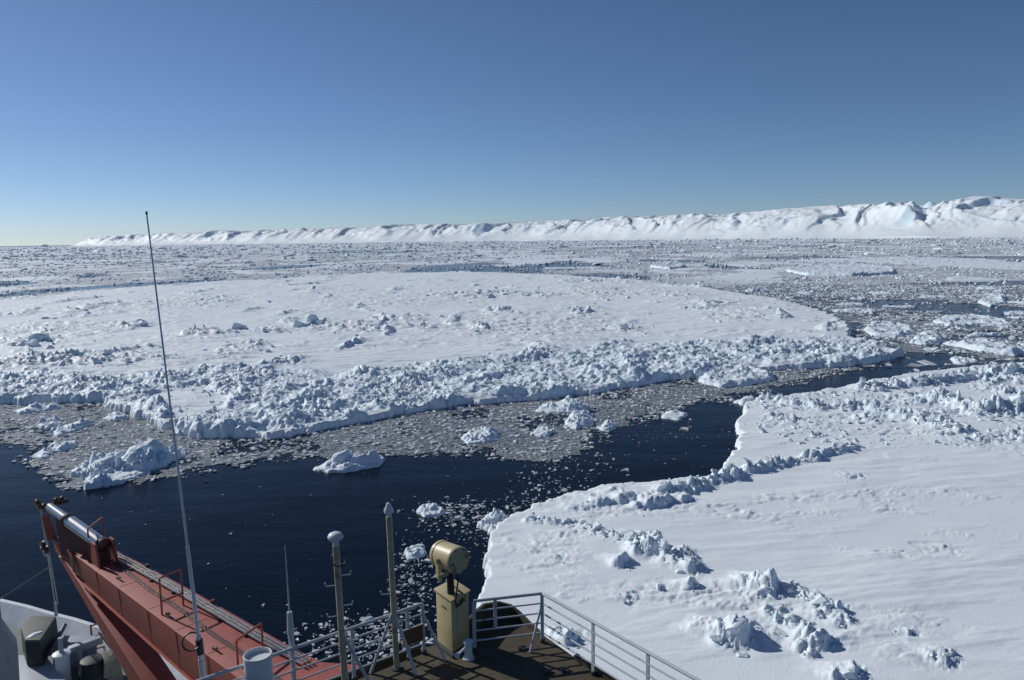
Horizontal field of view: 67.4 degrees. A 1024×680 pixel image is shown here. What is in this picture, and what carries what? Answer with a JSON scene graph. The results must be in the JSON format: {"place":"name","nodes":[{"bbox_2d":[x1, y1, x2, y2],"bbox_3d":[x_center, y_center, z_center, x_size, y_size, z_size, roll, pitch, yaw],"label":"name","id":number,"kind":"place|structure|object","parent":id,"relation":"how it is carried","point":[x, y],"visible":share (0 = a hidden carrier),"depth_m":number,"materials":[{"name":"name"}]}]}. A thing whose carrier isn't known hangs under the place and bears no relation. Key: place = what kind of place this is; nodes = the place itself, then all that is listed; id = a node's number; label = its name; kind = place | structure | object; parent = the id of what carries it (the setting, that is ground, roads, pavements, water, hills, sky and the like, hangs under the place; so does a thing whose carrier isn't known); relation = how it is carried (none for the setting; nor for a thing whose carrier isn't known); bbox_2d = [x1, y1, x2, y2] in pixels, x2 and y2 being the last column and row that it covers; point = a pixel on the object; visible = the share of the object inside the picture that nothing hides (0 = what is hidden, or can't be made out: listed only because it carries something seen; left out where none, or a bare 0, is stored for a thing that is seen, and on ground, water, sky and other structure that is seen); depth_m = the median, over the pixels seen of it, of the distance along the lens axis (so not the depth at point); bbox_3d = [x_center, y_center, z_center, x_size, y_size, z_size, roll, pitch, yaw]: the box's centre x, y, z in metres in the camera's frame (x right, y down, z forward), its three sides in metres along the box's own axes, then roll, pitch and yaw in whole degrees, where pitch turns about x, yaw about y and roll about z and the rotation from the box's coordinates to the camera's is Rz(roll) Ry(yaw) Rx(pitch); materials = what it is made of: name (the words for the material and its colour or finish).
{"place":"outdoors","nodes":[
{"label":"outdoors","id":0,"kind":"place"},
{"bbox_2d":[0,239,1023,664],"bbox_3d":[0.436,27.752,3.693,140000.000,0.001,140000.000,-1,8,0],"label":"sea","id":1,"kind":"structure","parent":0,"point":[274,515],"depth_m":82.75,"materials":[{"name":"blue liquid"}]},
{"bbox_2d":[14,401,60,413],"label":"ice cake","id":2,"kind":"object","parent":1,"relation":"on","point":[35,406],"visible":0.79,"depth_m":131.07,"materials":[{"name":"white ice"}]},
{"bbox_2d":[32,448,50,458],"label":"ice cake","id":3,"kind":"object","parent":1,"relation":"on","point":[43,453],"visible":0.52,"depth_m":102.50,"materials":[{"name":"white ice"}]},
{"bbox_2d":[35,415,63,429],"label":"ice cake","id":4,"kind":"object","parent":1,"relation":"on","point":[55,421],"visible":0.63,"depth_m":119.52,"materials":[{"name":"white ice"}]},
{"bbox_2d":[47,440,77,451],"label":"ice cake","id":5,"kind":"object","parent":1,"relation":"on","point":[60,446],"visible":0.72,"depth_m":105.97,"materials":[{"name":"white ice"}]},
{"bbox_2d":[49,418,93,436],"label":"ice cake","id":6,"kind":"object","parent":1,"relation":"on","point":[58,431],"visible":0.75,"depth_m":116.64,"materials":[{"name":"white ice"}]},
{"bbox_2d":[103,411,127,421],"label":"ice cake","id":7,"kind":"object","parent":1,"relation":"on","point":[114,416],"visible":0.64,"depth_m":123.36,"materials":[{"name":"white ice"}]},
{"bbox_2d":[70,438,191,489],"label":"bergy bit","id":8,"kind":"object","parent":1,"relation":"on","point":[116,467],"visible":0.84,"depth_m":94.85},
{"bbox_2d":[0,599,615,679],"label":"ship","id":9,"kind":"object","parent":1,"relation":"on","point":[511,658],"visible":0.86,"depth_m":15.33,"materials":[{"name":"white paint"}]},
{"bbox_2d":[18,655,64,679],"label":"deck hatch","id":10,"kind":"object","parent":9,"relation":"on","point":[46,671],"visible":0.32,"depth_m":30.52,"materials":[{"name":"grey paint"}]},
{"bbox_2d":[21,616,66,665],"bbox_3d":[-19.672,12.422,31.966,1.442,1.155,2.635,-3,8,-17],"label":"covered winch","id":11,"kind":"object","parent":10,"relation":"on","point":[40,635],"visible":1,"depth_m":31.47,"materials":[{"name":"grey fabric"}]},
{"bbox_2d":[52,637,71,679],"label":"mooring post","id":12,"kind":"object","parent":9,"relation":"on","point":[60,657],"visible":0.98,"depth_m":30.60,"materials":[{"name":"white metal"}]},
{"bbox_2d":[53,635,96,667],"bbox_3d":[-18.406,13.228,32.605,1.812,1.050,0.814,-1,8,0],"label":"deck locker","id":13,"kind":"object","parent":9,"relation":"on","point":[68,640],"visible":0.37,"depth_m":32.37,"materials":[{"name":"white metal"}]},
{"bbox_2d":[64,635,102,673],"bbox_3d":[-17.799,13.175,31.987,1.400,1.299,0.400,-7,10,-38],"label":"davit arm","id":14,"kind":"object","parent":9,"relation":"on","point":[78,647],"visible":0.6,"depth_m":31.83},
{"bbox_2d":[75,654,107,679],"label":"deck vent","id":15,"kind":"object","parent":9,"relation":"on","point":[91,667],"visible":0.88,"depth_m":30.70,"materials":[{"name":"grey metal"}]},
{"bbox_2d":[90,623,104,648],"bbox_3d":[-18.118,13.001,33.706,0.640,1.210,0.229,-7,10,-38],"label":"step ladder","id":16,"kind":"object","parent":9,"relation":"on","point":[91,625],"visible":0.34,"depth_m":33.55,"materials":[{"name":"metal"}]},
{"bbox_2d":[102,649,123,679],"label":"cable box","id":17,"kind":"object","parent":9,"relation":"on","point":[112,669],"visible":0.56,"depth_m":31.07,"materials":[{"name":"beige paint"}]},
{"bbox_2d":[98,632,110,648],"bbox_3d":[-15.750,12.788,30.869,4.451,0.684,0.186,6,10,44],"label":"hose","id":18,"kind":"object","parent":17,"relation":"attached to","point":[102,637],"visible":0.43,"depth_m":32.06,"materials":[{"name":"black rubber"}]},
{"bbox_2d":[145,211,206,677],"bbox_3d":[-5.527,2.267,12.797,0.433,8.708,0.157,-5,9,-30],"label":"whip antenna","id":19,"kind":"object","parent":9,"relation":"on","point":[199,649],"visible":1,"depth_m":12.99,"materials":[{"name":"grey paint"}]},
{"bbox_2d":[33,495,358,679],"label":"deck crane","id":20,"kind":"object","parent":9,"relation":"on","point":[143,615],"visible":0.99,"depth_m":21.66,"materials":[{"name":"red metal"}]},
{"bbox_2d":[0,566,51,598],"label":"tag line","id":21,"kind":"object","parent":20,"relation":"attached to","point":[26,582],"visible":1,"depth_m":27.36,"materials":[{"name":"fabric"}]},
{"bbox_2d":[243,647,273,679],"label":"vent pipe","id":22,"kind":"object","parent":9,"relation":"on","point":[258,663],"visible":1,"depth_m":12.92,"materials":[{"name":"white metal"}]},
{"bbox_2d":[284,547,296,679],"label":"whip antenna","id":23,"kind":"object","parent":9,"relation":"on","point":[290,630],"visible":1,"depth_m":13.61,"materials":[{"name":"grey paint"}]},
{"bbox_2d":[197,602,446,679],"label":"guard rail","id":24,"kind":"object","parent":9,"relation":"on","point":[406,611],"visible":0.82,"depth_m":14.35,"materials":[{"name":"metal"}]},
{"bbox_2d":[402,623,423,647],"bbox_3d":[-1.944,5.794,15.065,0.472,0.352,0.037,-7,9,-37],"label":"notice board","id":25,"kind":"object","parent":24,"relation":"attached to","point":[414,635],"visible":0.76,"depth_m":15.08,"materials":[{"name":"beige paint"}]},
{"bbox_2d":[324,531,369,679],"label":"antenna pole","id":26,"kind":"object","parent":9,"relation":"on","point":[335,537],"visible":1,"depth_m":13.74,"materials":[{"name":"metal"}]},
{"bbox_2d":[369,502,417,675],"bbox_3d":[-2.271,4.700,14.535,0.950,3.345,0.347,0,8,5],"label":"antenna pole","id":27,"kind":"object","parent":9,"relation":"on","point":[393,620],"visible":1,"depth_m":14.60,"materials":[{"name":"metal"}]},
{"bbox_2d":[429,540,472,658],"bbox_3d":[-1.235,5.111,15.441,0.767,2.234,1.037,-6,9,-36],"label":"searchlight","id":28,"kind":"object","parent":9,"relation":"on","point":[452,603],"visible":1,"depth_m":15.27,"materials":[{"name":"metal"}]},
{"bbox_2d":[456,603,464,644],"bbox_3d":[-1.024,5.668,15.360,0.011,0.800,0.241,5,10,37],"label":"access door","id":29,"kind":"structure","parent":28,"relation":"in","point":[460,611],"depth_m":15.35,"materials":[{"name":"grey metal"}]},
{"bbox_2d":[454,638,474,661],"bbox_3d":[-0.946,6.084,15.046,0.448,0.400,0.237,-6,9,-36],"label":"stand pipe","id":30,"kind":"object","parent":9,"relation":"on","point":[468,655],"visible":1,"depth_m":15.04,"materials":[{"name":"white metal"}]},
{"bbox_2d":[472,592,544,652],"bbox_3d":[-0.040,5.694,15.336,1.508,1.094,0.412,-2,8,-12],"label":"guard rail","id":31,"kind":"object","parent":9,"relation":"on","point":[540,613],"visible":1,"depth_m":15.43,"materials":[{"name":"metal"}]},
{"bbox_2d":[543,593,700,679],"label":"guard rail","id":32,"kind":"object","parent":9,"relation":"on","point":[633,644],"visible":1,"depth_m":14.21,"materials":[{"name":"grey metal"}]},
{"bbox_2d":[313,449,384,472],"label":"bergy bit","id":33,"kind":"object","parent":1,"relation":"on","point":[345,460],"visible":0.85,"depth_m":95.42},
{"bbox_2d":[359,616,372,621],"bbox_3d":[-10.740,20.740,57.056,1.068,0.119,0.684,0,4,-32],"label":"brash piece","id":34,"kind":"object","parent":1,"relation":"on","point":[365,619],"visible":0.89,"depth_m":57.02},
{"bbox_2d":[406,556,416,560],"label":"brash piece","id":35,"kind":"object","parent":1,"relation":"on","point":[411,558],"visible":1,"depth_m":67.60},
{"bbox_2d":[404,545,426,558],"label":"ice cake","id":36,"kind":"object","parent":1,"relation":"on","point":[416,552],"visible":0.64,"depth_m":68.55,"materials":[{"name":"white ice"}]},
{"bbox_2d":[414,544,424,547],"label":"brash piece","id":37,"kind":"object","parent":1,"relation":"on","point":[420,545],"visible":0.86,"depth_m":70.15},
{"bbox_2d":[416,503,445,517],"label":"ice cake","id":38,"kind":"object","parent":1,"relation":"on","point":[433,510],"visible":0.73,"depth_m":78.98,"materials":[{"name":"white ice"}]},
{"bbox_2d":[0,363,877,487],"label":"brash slush","id":39,"kind":"object","parent":1,"relation":"on","point":[506,424],"visible":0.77,"depth_m":112.52,"materials":[{"name":"grey ice"}]},
{"bbox_2d":[0,270,903,439],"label":"ice floe","id":40,"kind":"object","parent":1,"relation":"on","point":[276,358],"visible":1,"depth_m":196.67,"materials":[{"name":"white ice"}]},
{"bbox_2d":[459,505,468,509],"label":"brash piece","id":41,"kind":"object","parent":1,"relation":"on","point":[466,507],"visible":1,"depth_m":80.31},
{"bbox_2d":[461,426,499,443],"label":"ice cake","id":42,"kind":"object","parent":1,"relation":"on","point":[480,434],"visible":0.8,"depth_m":107.53,"materials":[{"name":"white ice"}]},
{"bbox_2d":[477,507,508,534],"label":"ice cake","id":43,"kind":"object","parent":1,"relation":"on","point":[489,522],"visible":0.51,"depth_m":75.47,"materials":[{"name":"white ice"}]},
{"bbox_2d":[0,237,1023,299],"bbox_3d":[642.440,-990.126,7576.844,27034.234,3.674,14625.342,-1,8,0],"label":"pack ice","id":44,"kind":"structure","parent":1,"relation":"on","point":[745,276],"depth_m":924.36,"materials":[{"name":"white ice"}]},
{"bbox_2d":[0,283,1023,662],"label":"brash ice","id":45,"kind":"structure","parent":1,"relation":"on","point":[406,431],"depth_m":115.75,"materials":[{"name":"white ice"}]},
{"bbox_2d":[0,236,1023,298],"bbox_3d":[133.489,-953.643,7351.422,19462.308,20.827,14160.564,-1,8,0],"label":"pack ice rubble","id":46,"kind":"object","parent":1,"relation":"on","point":[901,277],"visible":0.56,"depth_m":1081.61,"materials":[{"name":"white ice"}]},
{"bbox_2d":[531,426,554,436],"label":"ice cake","id":47,"kind":"object","parent":1,"relation":"on","point":[544,431],"visible":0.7,"depth_m":109.55,"materials":[{"name":"white ice"}]},
{"bbox_2d":[63,196,1023,246],"bbox_3d":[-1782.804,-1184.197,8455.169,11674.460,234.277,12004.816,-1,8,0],"label":"ice shelf","id":48,"kind":"object","parent":1,"relation":"on","point":[985,216],"visible":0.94,"depth_m":4658.48,"materials":[{"name":"white ice"}]},
{"bbox_2d":[535,395,589,413],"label":"ice cake","id":49,"kind":"object","parent":1,"relation":"on","point":[567,404],"visible":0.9,"depth_m":124.52,"materials":[{"name":"white ice"}]},
{"bbox_2d":[564,409,594,429],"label":"ice cake","id":50,"kind":"object","parent":1,"relation":"on","point":[576,420],"visible":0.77,"depth_m":114.81,"materials":[{"name":"white ice"}]},
{"bbox_2d":[597,419,617,430],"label":"ice cake","id":51,"kind":"object","parent":1,"relation":"on","point":[608,425],"visible":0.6,"depth_m":112.21,"materials":[{"name":"white ice"}]},
{"bbox_2d":[650,259,686,269],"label":"ice floe","id":52,"kind":"object","parent":1,"relation":"on","point":[671,264],"visible":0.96,"depth_m":680.59,"materials":[{"name":"white ice"}]},
{"bbox_2d":[661,409,687,420],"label":"ice cake","id":53,"kind":"object","parent":1,"relation":"on","point":[676,414],"visible":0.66,"depth_m":119.45,"materials":[{"name":"white ice"}]},
{"bbox_2d":[698,364,774,387],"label":"ice floe","id":54,"kind":"object","parent":1,"relation":"on","point":[738,375],"visible":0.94,"depth_m":147.16,"materials":[{"name":"white ice"}]},
{"bbox_2d":[734,395,755,405],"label":"ice floe","id":55,"kind":"object","parent":1,"relation":"on","point":[743,401],"visible":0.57,"depth_m":128.23,"materials":[{"name":"white ice"}]},
{"bbox_2d":[476,360,1023,679],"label":"ice floe","id":56,"kind":"object","parent":1,"relation":"on","point":[864,529],"visible":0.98,"depth_m":66.36,"materials":[{"name":"white snow"}]},
{"bbox_2d":[745,287,760,291],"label":"ice floe","id":57,"kind":"object","parent":1,"relation":"on","point":[752,289],"visible":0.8,"depth_m":375.19,"materials":[{"name":"white ice"}]},
{"bbox_2d":[798,290,815,293],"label":"ice floe","id":58,"kind":"object","parent":1,"relation":"on","point":[807,292],"visible":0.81,"depth_m":359.88,"materials":[{"name":"white ice"}]},
{"bbox_2d":[785,262,895,276],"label":"ice floe","id":59,"kind":"object","parent":1,"relation":"on","point":[841,269],"visible":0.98,"depth_m":554.84,"materials":[{"name":"white ice"}]},
{"bbox_2d":[836,302,865,304],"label":"ice floe","id":60,"kind":"object","parent":1,"relation":"on","point":[846,303],"visible":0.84,"depth_m":299.71,"materials":[{"name":"white ice"}]},
{"bbox_2d":[833,307,878,312],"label":"ice floe","id":61,"kind":"object","parent":1,"relation":"on","point":[859,310],"visible":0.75,"depth_m":271.16,"materials":[{"name":"white ice"}]},
{"bbox_2d":[850,296,866,298],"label":"ice floe","id":62,"kind":"object","parent":1,"relation":"on","point":[858,297],"visible":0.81,"depth_m":324.70,"materials":[{"name":"white ice"}]},
{"bbox_2d":[708,283,1023,372],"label":"broken ice","id":63,"kind":"structure","parent":1,"relation":"on","point":[875,298],"depth_m":343.83,"materials":[{"name":"white ice"}]},
{"bbox_2d":[720,284,1023,361],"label":"brash slush","id":64,"kind":"object","parent":1,"relation":"on","point":[908,347],"visible":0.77,"depth_m":252.68,"materials":[{"name":"grey ice"}]},
{"bbox_2d":[869,291,894,294],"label":"ice floe","id":65,"kind":"object","parent":1,"relation":"on","point":[880,292],"visible":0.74,"depth_m":350.27,"materials":[{"name":"white ice"}]},
{"bbox_2d":[863,320,915,337],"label":"ice floe","id":66,"kind":"object","parent":1,"relation":"on","point":[880,328],"visible":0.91,"depth_m":215.85,"materials":[{"name":"white ice"}]},
{"bbox_2d":[883,304,914,307],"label":"ice floe","id":67,"kind":"object","parent":1,"relation":"on","point":[904,306],"visible":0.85,"depth_m":287.97,"materials":[{"name":"white ice"}]},
{"bbox_2d":[891,326,915,329],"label":"ice floe","id":68,"kind":"object","parent":1,"relation":"on","point":[897,327],"visible":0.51,"depth_m":220.09,"materials":[{"name":"white ice"}]},
{"bbox_2d":[907,363,928,366],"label":"brash piece","id":69,"kind":"object","parent":1,"relation":"on","point":[915,365],"visible":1,"depth_m":161.00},
{"bbox_2d":[910,330,943,345],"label":"ice floe","id":70,"kind":"object","parent":1,"relation":"on","point":[925,338],"visible":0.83,"depth_m":194.53,"materials":[{"name":"white ice"}]},
{"bbox_2d":[917,360,936,364],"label":"brash piece","id":71,"kind":"object","parent":1,"relation":"on","point":[925,362],"visible":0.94,"depth_m":163.88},
{"bbox_2d":[918,295,946,297],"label":"ice floe","id":72,"kind":"object","parent":1,"relation":"on","point":[929,296],"visible":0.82,"depth_m":325.33,"materials":[{"name":"white ice"}]},
{"bbox_2d":[925,322,942,325],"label":"ice floe","id":73,"kind":"object","parent":1,"relation":"on","point":[934,324],"visible":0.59,"depth_m":229.81,"materials":[{"name":"white ice"}]},
{"bbox_2d":[942,340,962,347],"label":"ice floe","id":74,"kind":"object","parent":1,"relation":"on","point":[950,342],"visible":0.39,"depth_m":189.77,"materials":[{"name":"white ice"}]},
{"bbox_2d":[950,356,977,364],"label":"ice floe","id":75,"kind":"object","parent":1,"relation":"on","point":[959,360],"visible":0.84,"depth_m":165.09,"materials":[{"name":"white ice"}]},
{"bbox_2d":[933,313,1014,326],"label":"ice floe","id":76,"kind":"object","parent":1,"relation":"on","point":[968,320],"visible":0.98,"depth_m":231.48,"materials":[{"name":"white ice"}]},
{"bbox_2d":[966,331,998,336],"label":"ice floe","id":77,"kind":"object","parent":1,"relation":"on","point":[983,334],"visible":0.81,"depth_m":204.51,"materials":[{"name":"white ice"}]},
{"bbox_2d":[977,286,997,288],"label":"ice floe","id":78,"kind":"object","parent":1,"relation":"on","point":[984,287],"visible":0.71,"depth_m":370.22,"materials":[{"name":"white ice"}]},
{"bbox_2d":[954,337,1023,355],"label":"ice floe","id":79,"kind":"object","parent":1,"relation":"on","point":[985,345],"visible":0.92,"depth_m":179.63,"materials":[{"name":"white ice"}]},
{"bbox_2d":[977,294,1006,306],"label":"ice floe","id":80,"kind":"object","parent":1,"relation":"on","point":[991,300],"visible":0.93,"depth_m":299.93,"materials":[{"name":"white ice"}]},
{"bbox_2d":[994,289,1008,291],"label":"ice floe","id":81,"kind":"object","parent":1,"relation":"on","point":[999,290],"visible":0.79,"depth_m":351.33,"materials":[{"name":"white ice"}]},
{"bbox_2d":[1005,311,1023,314],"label":"ice floe","id":82,"kind":"object","parent":1,"relation":"on","point":[1015,313],"visible":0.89,"depth_m":255.89,"materials":[{"name":"white ice"}]},
{"bbox_2d":[1007,301,1023,303],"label":"ice floe","id":83,"kind":"object","parent":1,"relation":"on","point":[1020,302],"visible":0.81,"depth_m":295.24,"materials":[{"name":"white ice"}]},
{"bbox_2d":[1007,316,1023,318],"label":"ice floe","id":84,"kind":"object","parent":1,"relation":"on","point":[1021,317],"visible":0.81,"depth_m":245.18,"materials":[{"name":"white ice"}]},
{"bbox_2d":[0,0,1023,245],"label":"sky","id":85,"kind":"structure","parent":0,"point":[194,115],"materials":[{"name":"blue"}]}
]}

